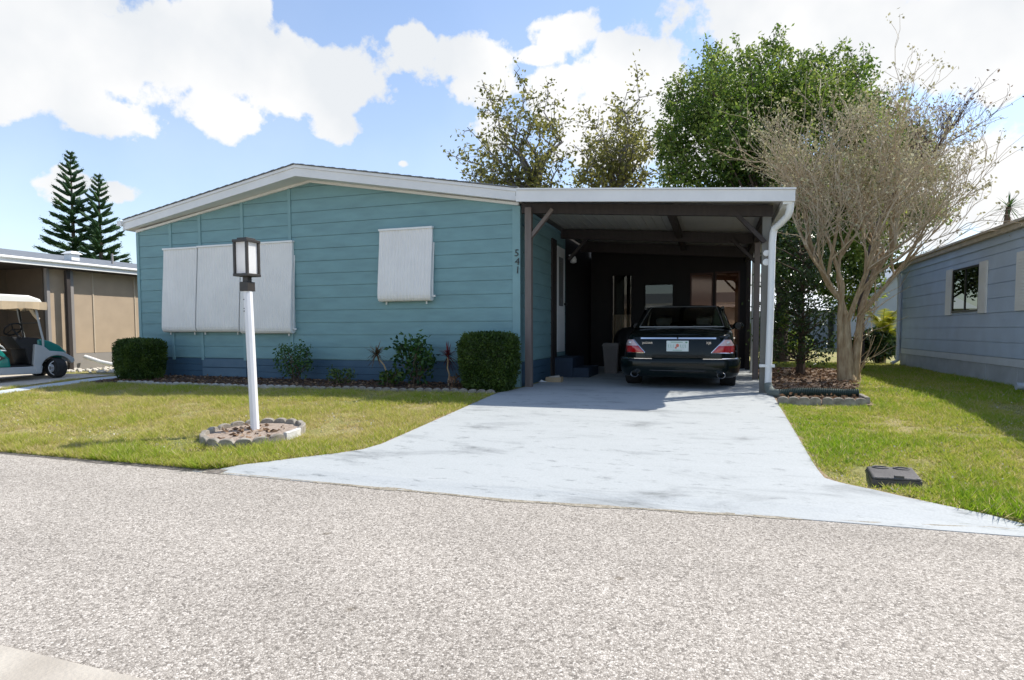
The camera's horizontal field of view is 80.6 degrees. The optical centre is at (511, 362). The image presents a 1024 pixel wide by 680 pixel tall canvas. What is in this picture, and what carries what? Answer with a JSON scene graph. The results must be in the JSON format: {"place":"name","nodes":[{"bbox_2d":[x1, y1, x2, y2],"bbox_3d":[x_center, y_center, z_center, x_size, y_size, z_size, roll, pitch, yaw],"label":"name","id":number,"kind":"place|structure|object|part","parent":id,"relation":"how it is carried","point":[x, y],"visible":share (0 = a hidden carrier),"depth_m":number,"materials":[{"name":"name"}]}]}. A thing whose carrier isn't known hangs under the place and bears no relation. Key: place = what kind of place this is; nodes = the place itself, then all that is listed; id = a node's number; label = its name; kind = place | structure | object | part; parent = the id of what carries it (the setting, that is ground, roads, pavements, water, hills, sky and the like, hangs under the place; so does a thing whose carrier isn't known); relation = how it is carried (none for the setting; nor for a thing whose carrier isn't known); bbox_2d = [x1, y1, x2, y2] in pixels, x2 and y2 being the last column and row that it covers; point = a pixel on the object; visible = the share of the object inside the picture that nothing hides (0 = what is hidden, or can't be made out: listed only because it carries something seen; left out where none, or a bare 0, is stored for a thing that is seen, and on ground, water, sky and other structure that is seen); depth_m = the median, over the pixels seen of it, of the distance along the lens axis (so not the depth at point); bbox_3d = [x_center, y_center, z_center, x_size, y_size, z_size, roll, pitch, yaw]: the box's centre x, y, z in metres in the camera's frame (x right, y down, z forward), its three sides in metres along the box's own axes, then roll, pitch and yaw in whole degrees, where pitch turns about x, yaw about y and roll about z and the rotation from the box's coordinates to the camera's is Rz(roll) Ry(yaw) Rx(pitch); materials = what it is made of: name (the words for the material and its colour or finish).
{"place":"outdoors","nodes":[
{"label":"outdoors","id":0,"kind":"place"},
{"bbox_2d":[0,645,144,679],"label":"concrete apron","id":1,"kind":"object","parent":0,"point":[17,664],"depth_m":2.24,"materials":[{"name":"grey concrete"}]},
{"bbox_2d":[0,453,1023,679],"bbox_3d":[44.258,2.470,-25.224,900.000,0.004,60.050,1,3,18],"label":"road","id":2,"kind":"structure","parent":0,"point":[148,573],"depth_m":2.97,"materials":[{"name":"grey asphalt"}]},
{"bbox_2d":[0,452,226,473],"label":"road edge dirt","id":3,"kind":"structure","parent":2,"relation":"on","point":[215,471],"depth_m":5.69,"materials":[{"name":"soil"}]},
{"bbox_2d":[202,471,1013,528],"bbox_3d":[0.382,1.021,4.476,6.619,0.003,0.271,1,3,15],"label":"road edge grit","id":4,"kind":"object","parent":2,"relation":"on","point":[568,504],"visible":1,"depth_m":4.39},
{"bbox_2d":[0,347,1023,525],"bbox_3d":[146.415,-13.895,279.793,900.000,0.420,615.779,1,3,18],"label":"lawn ground","id":5,"kind":"structure","parent":0,"point":[861,469],"depth_m":6.71,"materials":[{"name":"green plant"}]},
{"bbox_2d":[0,374,106,387],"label":"parking pad","id":6,"kind":"object","parent":5,"relation":"on","point":[16,380],"visible":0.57,"depth_m":12.42,"materials":[{"name":"concrete"}]},
{"bbox_2d":[0,294,73,377],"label":"golf cart","id":7,"kind":"object","parent":6,"relation":"on","point":[36,356],"visible":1,"depth_m":12.18,"materials":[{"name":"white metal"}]},
{"bbox_2d":[0,376,116,392],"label":"side walk","id":8,"kind":"structure","parent":5,"relation":"on","point":[54,384],"depth_m":11.40,"materials":[{"name":"grey concrete"}]},
{"bbox_2d":[0,248,138,369],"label":"tan screened house","id":9,"kind":"structure","parent":5,"relation":"on","point":[92,308],"depth_m":14.79,"materials":[{"name":"beige metal"}]},
{"bbox_2d":[32,150,107,259],"bbox_3d":[-23.988,-6.104,33.203,4.372,10.820,4.354,1,3,18],"label":"norfolk pine","id":10,"kind":"object","parent":5,"relation":"on","point":[72,212],"visible":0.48,"depth_m":32.54,"materials":[{"name":"green plant"}]},
{"bbox_2d":[67,366,114,372],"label":"white rocks","id":11,"kind":"object","parent":5,"relation":"on","point":[105,369],"visible":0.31,"depth_m":14.37,"materials":[{"name":"white stone"}]},
{"bbox_2d":[83,355,112,365],"bbox_3d":[-9.760,0.006,14.871,1.532,0.392,0.121,0,3,-1],"label":"white drain pipe","id":12,"kind":"object","parent":5,"relation":"on","point":[93,359],"visible":0.43,"depth_m":14.82,"materials":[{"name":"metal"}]},
{"bbox_2d":[70,173,131,262],"bbox_3d":[-22.540,-5.540,33.332,3.910,9.673,4.422,1,3,18],"label":"norfolk pine","id":13,"kind":"object","parent":5,"relation":"on","point":[96,240],"visible":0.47,"depth_m":32.87,"materials":[{"name":"green plant"}]},
{"bbox_2d":[117,380,134,383],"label":"edging block","id":14,"kind":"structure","parent":5,"relation":"on","point":[120,381],"depth_m":11.23,"materials":[{"name":"grey concrete"}]},
{"bbox_2d":[135,380,153,384],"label":"edging block","id":15,"kind":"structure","parent":5,"relation":"on","point":[148,382],"depth_m":11.10,"materials":[{"name":"grey concrete"}]},
{"bbox_2d":[154,382,171,384],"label":"edging block","id":16,"kind":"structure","parent":5,"relation":"on","point":[163,383],"depth_m":10.98,"materials":[{"name":"grey concrete"}]},
{"bbox_2d":[172,382,192,384],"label":"edging block","id":17,"kind":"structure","parent":5,"relation":"on","point":[174,383],"depth_m":10.86,"materials":[{"name":"grey concrete"}]},
{"bbox_2d":[191,383,210,385],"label":"edging block","id":18,"kind":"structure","parent":5,"relation":"on","point":[196,384],"depth_m":10.73,"materials":[{"name":"grey concrete"}]},
{"bbox_2d":[199,427,218,440],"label":"edging block","id":19,"kind":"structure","parent":5,"relation":"on","point":[209,430],"depth_m":6.70,"materials":[{"name":"concrete"}]},
{"bbox_2d":[200,436,234,449],"bbox_3d":[-3.090,0.859,6.309,0.496,0.156,0.110,1,3,25],"label":"edging block","id":20,"kind":"object","parent":5,"relation":"on","point":[206,440],"depth_m":6.25,"materials":[{"name":"concrete"}]},
{"bbox_2d":[211,383,230,386],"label":"edging block","id":21,"kind":"object","parent":5,"relation":"on","point":[223,384],"depth_m":10.59,"materials":[{"name":"grey concrete"}]},
{"bbox_2d":[217,419,259,429],"bbox_3d":[-3.217,0.771,7.105,0.500,0.175,0.109,-3,4,-44],"label":"edging block","id":22,"kind":"object","parent":5,"relation":"on","point":[232,424],"depth_m":7.07,"materials":[{"name":"concrete"}]},
{"bbox_2d":[233,384,247,387],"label":"edging block","id":23,"kind":"object","parent":5,"relation":"on","point":[243,385],"depth_m":10.47,"materials":[{"name":"grey concrete"}]},
{"bbox_2d":[232,237,260,429],"bbox_3d":[-3.000,-0.278,6.882,0.219,2.253,0.219,1,3,18],"label":"lamp post","id":24,"kind":"object","parent":5,"relation":"on","point":[246,258],"visible":0.93,"depth_m":6.83,"materials":[{"name":"white plastic"}]},
{"bbox_2d":[207,423,298,441],"bbox_3d":[-2.881,0.782,6.751,1.040,0.066,1.000,1,3,18],"label":"gravel bed","id":25,"kind":"object","parent":5,"relation":"on","point":[271,426],"visible":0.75,"depth_m":6.78,"materials":[{"name":"soil"}]},
{"bbox_2d":[234,433,284,447],"bbox_3d":[-2.636,0.847,6.329,0.499,0.171,0.109,-2,3,-30],"label":"edging block","id":26,"kind":"object","parent":5,"relation":"on","point":[278,436],"depth_m":6.27,"materials":[{"name":"concrete"}]},
{"bbox_2d":[257,384,273,388],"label":"edging block","id":27,"kind":"object","parent":5,"relation":"on","point":[264,386],"depth_m":10.34,"materials":[{"name":"grey concrete"}]},
{"bbox_2d":[260,418,296,423],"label":"edging block","id":28,"kind":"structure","parent":5,"relation":"on","point":[280,420],"depth_m":7.23,"materials":[{"name":"concrete"}]},
{"bbox_2d":[274,385,295,388],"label":"edging block","id":29,"kind":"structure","parent":5,"relation":"on","point":[281,387],"depth_m":10.23,"materials":[{"name":"grey concrete"}]},
{"bbox_2d":[95,373,488,390],"bbox_3d":[-4.066,0.368,10.885,8.200,0.061,1.200,1,3,18],"label":"flower bed","id":30,"kind":"object","parent":5,"relation":"on","point":[311,385],"visible":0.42,"depth_m":10.86,"materials":[{"name":"brown wood"}]},
{"bbox_2d":[111,337,168,380],"bbox_3d":[-7.329,-0.020,11.901,1.006,0.981,0.712,1,3,18],"label":"clipped hedge","id":31,"kind":"object","parent":30,"relation":"on","point":[138,358],"visible":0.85,"depth_m":11.65,"materials":[{"name":"green plant"}]},
{"bbox_2d":[272,339,313,381],"bbox_3d":[-3.973,-0.010,11.000,0.858,0.835,0.643,1,3,18],"label":"green shrub","id":32,"kind":"object","parent":30,"relation":"on","point":[297,367],"visible":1,"depth_m":10.93,"materials":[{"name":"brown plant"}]},
{"bbox_2d":[326,365,356,384],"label":"shrub","id":33,"kind":"object","parent":30,"relation":"on","point":[334,374],"visible":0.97,"depth_m":10.46,"materials":[{"name":"green plant"}]},
{"bbox_2d":[365,343,387,373],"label":"spiky plant","id":34,"kind":"object","parent":30,"relation":"on","point":[377,352],"visible":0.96,"depth_m":10.41,"materials":[{"name":"green plant"}]},
{"bbox_2d":[375,365,402,386],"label":"grassy tuft","id":35,"kind":"object","parent":30,"relation":"on","point":[392,377],"visible":0.94,"depth_m":10.08,"materials":[{"name":"green plant"}]},
{"bbox_2d":[383,329,440,384],"bbox_3d":[-1.712,-0.062,10.209,0.975,1.009,0.702,1,3,18],"label":"broad leaf shrub","id":36,"kind":"object","parent":30,"relation":"on","point":[416,349],"visible":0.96,"depth_m":10.10,"materials":[{"name":"green plant"}]},
{"bbox_2d":[433,343,457,385],"bbox_3d":[-1.065,0.036,10.047,0.556,0.806,0.500,1,3,18],"label":"spiky plant","id":37,"kind":"object","parent":30,"relation":"on","point":[448,354],"visible":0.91,"depth_m":10.05,"materials":[{"name":"red plant"}]},
{"bbox_2d":[447,373,461,387],"bbox_3d":[-0.925,0.320,9.827,0.250,0.316,0.186,-1,3,-11],"label":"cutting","id":38,"kind":"object","parent":30,"relation":"on","point":[452,380],"visible":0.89,"depth_m":9.80,"materials":[{"name":"brown plant"}]},
{"bbox_2d":[455,330,521,392],"bbox_3d":[-0.363,0.004,9.674,1.010,1.064,0.835,1,3,18],"label":"clipped hedge","id":39,"kind":"object","parent":30,"relation":"on","point":[487,359],"visible":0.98,"depth_m":9.38,"materials":[{"name":"green plant"}]},
{"bbox_2d":[283,428,300,439],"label":"edging block","id":40,"kind":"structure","parent":5,"relation":"on","point":[296,432],"depth_m":6.56,"materials":[{"name":"grey concrete"}]},
{"bbox_2d":[295,420,305,434],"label":"edging block","id":41,"kind":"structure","parent":5,"relation":"on","point":[301,424],"depth_m":6.89,"materials":[{"name":"concrete"}]},
{"bbox_2d":[296,385,317,389],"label":"edging block","id":42,"kind":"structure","parent":5,"relation":"on","point":[309,387],"depth_m":10.08,"materials":[{"name":"concrete"}]},
{"bbox_2d":[318,386,340,389],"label":"edging block","id":43,"kind":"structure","parent":5,"relation":"on","point":[323,387],"depth_m":9.99,"materials":[{"name":"concrete"}]},
{"bbox_2d":[342,386,365,390],"bbox_3d":[-2.583,0.458,9.894,0.432,0.143,0.055,1,3,16],"label":"edging block","id":44,"kind":"object","parent":5,"relation":"on","point":[355,387],"depth_m":9.86,"materials":[{"name":"concrete"}]},
{"bbox_2d":[117,163,613,386],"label":"teal house","id":45,"kind":"structure","parent":5,"relation":"on","point":[354,263],"depth_m":11.17,"materials":[{"name":"teal wood"}]},
{"bbox_2d":[557,246,566,351],"bbox_3d":[1.033,-1.302,12.567,0.098,2.160,0.650,1,3,18],"label":"door","id":46,"kind":"structure","parent":45,"relation":"in","point":[561,303],"depth_m":12.55,"materials":[{"name":"white metal"}]},
{"bbox_2d":[366,387,390,391],"bbox_3d":[-2.162,0.472,9.776,0.433,0.143,0.055,1,3,15],"label":"edging block","id":47,"kind":"object","parent":5,"relation":"on","point":[380,388],"depth_m":9.74,"materials":[{"name":"concrete"}]},
{"bbox_2d":[391,388,414,392],"bbox_3d":[-1.744,0.482,9.649,0.433,0.144,0.055,1,3,15],"label":"edging block","id":48,"kind":"object","parent":5,"relation":"on","point":[404,389],"depth_m":9.62,"materials":[{"name":"concrete"}]},
{"bbox_2d":[415,388,440,391],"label":"edging block","id":49,"kind":"object","parent":5,"relation":"on","point":[430,389],"depth_m":9.51,"materials":[{"name":"concrete"}]},
{"bbox_2d":[441,388,467,392],"bbox_3d":[-0.899,0.473,9.420,0.434,0.144,0.055,1,3,15],"label":"edging block","id":50,"kind":"object","parent":5,"relation":"on","point":[454,389],"depth_m":9.39,"materials":[{"name":"concrete"}]},
{"bbox_2d":[468,389,494,393],"bbox_3d":[-0.471,0.485,9.321,0.434,0.144,0.055,1,3,14],"label":"edging block","id":51,"kind":"object","parent":5,"relation":"on","point":[480,390],"depth_m":9.29,"materials":[{"name":"concrete"}]},
{"bbox_2d":[441,57,577,187],"bbox_3d":[0.147,-5.773,22.695,5.226,11.100,3.967,1,3,18],"label":"oak tree","id":52,"kind":"object","parent":5,"relation":"on","point":[532,177],"visible":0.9,"depth_m":21.93,"materials":[{"name":"green plant"}]},
{"bbox_2d":[1,382,1023,489],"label":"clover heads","id":53,"kind":"object","parent":5,"relation":"on","point":[472,399],"visible":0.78,"depth_m":7.21,"materials":[{"name":"white plant"}]},
{"bbox_2d":[217,365,862,438],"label":"leaf litter","id":54,"kind":"object","parent":5,"relation":"on","point":[774,378],"visible":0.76,"depth_m":10.12,"materials":[{"name":"brown plant"}]},
{"bbox_2d":[567,49,670,187],"bbox_3d":[3.880,-5.901,22.045,4.293,11.421,4.019,1,3,18],"label":"oak tree","id":55,"kind":"object","parent":5,"relation":"on","point":[620,167],"visible":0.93,"depth_m":21.52,"materials":[{"name":"green plant"}]},
{"bbox_2d":[333,392,955,507],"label":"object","id":56,"kind":"structure","parent":5,"relation":"on","point":[820,471],"depth_m":5.94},
{"bbox_2d":[591,252,745,368],"bbox_3d":[4.455,-1.437,16.979,3.790,3.050,3.970,1,3,18],"label":"room","id":57,"kind":"object","parent":5,"relation":"on","point":[642,282],"visible":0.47,"depth_m":15.16,"materials":[{"name":"brown"}]},
{"bbox_2d":[610,274,632,342],"bbox_3d":[2.827,-1.147,15.541,0.560,2.230,0.184,1,3,18],"label":"glass door","id":58,"kind":"structure","parent":57,"relation":"in","point":[619,321],"depth_m":15.56,"materials":[{"name":"black glass"}]},
{"bbox_2d":[644,283,673,327],"bbox_3d":[3.701,-1.428,15.210,0.740,1.120,0.140,1,3,18],"label":"window","id":59,"kind":"structure","parent":57,"relation":"in","point":[655,294],"depth_m":15.17,"materials":[{"name":"grey glass"}]},
{"bbox_2d":[690,273,712,305],"bbox_3d":[4.669,-1.273,14.894,0.540,1.840,0.140,1,3,18],"label":"window","id":60,"kind":"structure","parent":57,"relation":"in","point":[701,284],"depth_m":14.83,"materials":[{"name":"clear glass"}]},
{"bbox_2d":[715,271,739,357],"bbox_3d":[5.233,-1.100,14.714,0.570,2.210,0.140,1,3,18],"label":"glass door","id":61,"kind":"structure","parent":57,"relation":"in","point":[727,283],"depth_m":14.64,"materials":[{"name":"glass"}]},
{"bbox_2d":[750,293,828,347],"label":"silver roof house","id":62,"kind":"structure","parent":5,"relation":"on","point":[817,327],"depth_m":31.55,"materials":[{"name":"white metal"}]},
{"bbox_2d":[777,396,820,405],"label":"edging block","id":63,"kind":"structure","parent":5,"relation":"on","point":[813,401],"depth_m":7.81,"materials":[{"name":"concrete"}]},
{"bbox_2d":[787,330,814,359],"bbox_3d":[8.587,-0.572,18.748,1.533,1.071,1.454,1,3,18],"label":"yard shrub","id":64,"kind":"object","parent":5,"relation":"on","point":[796,342],"visible":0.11,"depth_m":18.41,"materials":[{"name":"green plant"}]},
{"bbox_2d":[648,23,968,361],"bbox_3d":[7.952,-4.937,17.054,8.058,9.941,6.538,1,3,18],"label":"green tree","id":65,"kind":"object","parent":5,"relation":"on","point":[704,119],"visible":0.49,"depth_m":16.15,"materials":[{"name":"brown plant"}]},
{"bbox_2d":[758,367,872,404],"bbox_3d":[5.617,0.331,11.241,1.860,0.054,7.580,1,3,18],"label":"side bed","id":66,"kind":"object","parent":5,"relation":"on","point":[791,385],"visible":0.23,"depth_m":10.56,"materials":[{"name":"soil"}]},
{"bbox_2d":[741,210,856,375],"bbox_3d":[5.828,-1.368,12.199,1.764,3.412,1.975,-1,3,-24],"label":"evergreen","id":67,"kind":"object","parent":66,"relation":"on","point":[798,303],"visible":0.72,"depth_m":12.08,"materials":[{"name":"green plant"}]},
{"bbox_2d":[764,382,858,396],"bbox_3d":[4.178,0.412,8.476,1.164,0.218,0.500,1,3,18],"label":"drain pipe","id":68,"kind":"object","parent":66,"relation":"on","point":[772,391],"visible":0.89,"depth_m":8.31,"materials":[{"name":"plastic"}]},
{"bbox_2d":[710,7,1023,381],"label":"bare tree","id":69,"kind":"object","parent":66,"relation":"on","point":[848,356],"visible":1,"depth_m":10.43,"materials":[{"name":"brown plant"}]},
{"bbox_2d":[822,397,866,405],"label":"edging block","id":70,"kind":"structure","parent":5,"relation":"on","point":[837,401],"depth_m":7.70,"materials":[{"name":"concrete"}]},
{"bbox_2d":[859,393,869,405],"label":"edging block","id":71,"kind":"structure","parent":5,"relation":"on","point":[867,398],"depth_m":7.77,"materials":[{"name":"concrete"}]},
{"bbox_2d":[828,268,902,347],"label":"gabled grey house","id":72,"kind":"structure","parent":5,"relation":"on","point":[890,304],"depth_m":26.22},
{"bbox_2d":[852,326,895,362],"bbox_3d":[10.283,-0.519,17.023,1.497,1.148,1.245,1,3,18],"label":"croton bush","id":73,"kind":"object","parent":5,"relation":"on","point":[889,338],"visible":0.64,"depth_m":16.71,"materials":[{"name":"green plant"}]},
{"bbox_2d":[853,308,896,362],"bbox_3d":[10.537,-0.761,16.935,1.824,1.616,1.471,-3,4,-40],"label":"areca palm","id":74,"kind":"object","parent":5,"relation":"on","point":[888,317],"visible":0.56,"depth_m":16.82,"materials":[{"name":"green plant"}]},
{"bbox_2d":[866,465,922,487],"bbox_3d":[3.010,0.937,4.775,0.390,0.170,0.460,1,3,18],"label":"valve box","id":75,"kind":"object","parent":5,"relation":"on","point":[885,475],"visible":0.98,"depth_m":4.62,"materials":[{"name":"grey plastic"}]},
{"bbox_2d":[857,69,1023,368],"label":"bare tree","id":76,"kind":"object","parent":5,"relation":"on","point":[939,136],"visible":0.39,"depth_m":13.07,"materials":[{"name":"brown plant"}]},
{"bbox_2d":[890,217,1023,385],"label":"blue grey house","id":77,"kind":"structure","parent":5,"relation":"on","point":[960,303],"depth_m":11.59,"materials":[{"name":"blue wood"}]},
{"bbox_2d":[951,264,978,312],"bbox_3d":[8.839,-1.416,11.763,0.040,0.870,1.330,1,3,18],"label":"window","id":78,"kind":"structure","parent":77,"relation":"in","point":[965,280],"depth_m":11.75,"materials":[{"name":"black glass"}]},
{"bbox_2d":[995,193,1023,223],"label":"spiky palm","id":79,"kind":"object","parent":5,"relation":"on","point":[1009,211],"visible":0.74,"depth_m":15.87,"materials":[{"name":"green plant"}]},
{"bbox_2d":[1014,383,1023,389],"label":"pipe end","id":80,"kind":"object","parent":5,"relation":"on","point":[1019,386],"visible":0.92,"depth_m":9.00,"materials":[{"name":"white plastic"}]},
{"bbox_2d":[0,0,1023,299],"label":"sky","id":81,"kind":"structure","parent":0,"point":[169,101],"materials":[{"name":"blue"}]},
{"bbox_2d":[194,366,1023,536],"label":"driveway","id":82,"kind":"structure","parent":0,"point":[601,437],"depth_m":5.48,"materials":[{"name":"grey concrete"}]},
{"bbox_2d":[546,375,562,381],"bbox_3d":[0.773,0.293,10.974,0.280,0.118,0.207,1,3,18],"label":"cardboard tray","id":83,"kind":"object","parent":82,"relation":"on","point":[556,378],"visible":1,"depth_m":10.89,"materials":[{"name":"cardboard"}]},
{"bbox_2d":[555,355,597,377],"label":"entry steps","id":84,"kind":"structure","parent":82,"relation":"on","point":[570,366],"depth_m":12.08,"materials":[{"name":"blue concrete"}]},
{"bbox_2d":[602,343,620,372],"bbox_3d":[2.178,-0.092,13.204,0.371,0.670,0.351,1,3,18],"label":"waste bin","id":85,"kind":"object","parent":82,"relation":"on","point":[611,353],"visible":0.99,"depth_m":13.07,"materials":[{"name":"grey plastic"}]},
{"bbox_2d":[614,327,634,370],"bbox_3d":[2.706,-0.308,13.954,0.741,1.020,0.613,1,3,18],"label":"covered grill","id":86,"kind":"object","parent":82,"relation":"on","point":[621,336],"visible":0.38,"depth_m":13.77,"materials":[{"name":"black fabric"}]},
{"bbox_2d":[515,187,796,392],"bbox_3d":[3.015,-1.284,12.121,4.060,3.180,6.800,1,3,18],"label":"carport","id":87,"kind":"object","parent":82,"relation":"on","point":[746,223],"visible":0.91,"depth_m":9.83,"materials":[{"name":"white metal"}]},
{"bbox_2d":[620,305,742,385],"bbox_3d":[3.398,-0.403,11.888,2.200,1.433,5.128,1,3,18],"label":"parked car","id":88,"kind":"object","parent":82,"relation":"on","point":[691,341],"visible":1,"depth_m":9.71,"materials":[{"name":"green paint"}]},
{"bbox_3d":[2.677,-0.865,12.123,0.139,0.375,2.038,1,3,18],"label":"side window","id":89,"kind":"part","parent":88,"relation":"part of","materials":[{"name":"black glass"}]},
{"bbox_3d":[3.059,-0.826,10.854,1.427,0.395,0.967,1,3,18],"label":"rear window","id":90,"kind":"part","parent":88,"relation":"part of","materials":[{"name":"black glass"}]},
{"bbox_2d":[750,320,788,360],"bbox_3d":[7.360,-0.705,18.088,1.754,1.419,1.349,2,4,35],"label":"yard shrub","id":91,"kind":"object","parent":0,"point":[759,339],"visible":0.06,"depth_m":17.93,"materials":[{"name":"green plant"}]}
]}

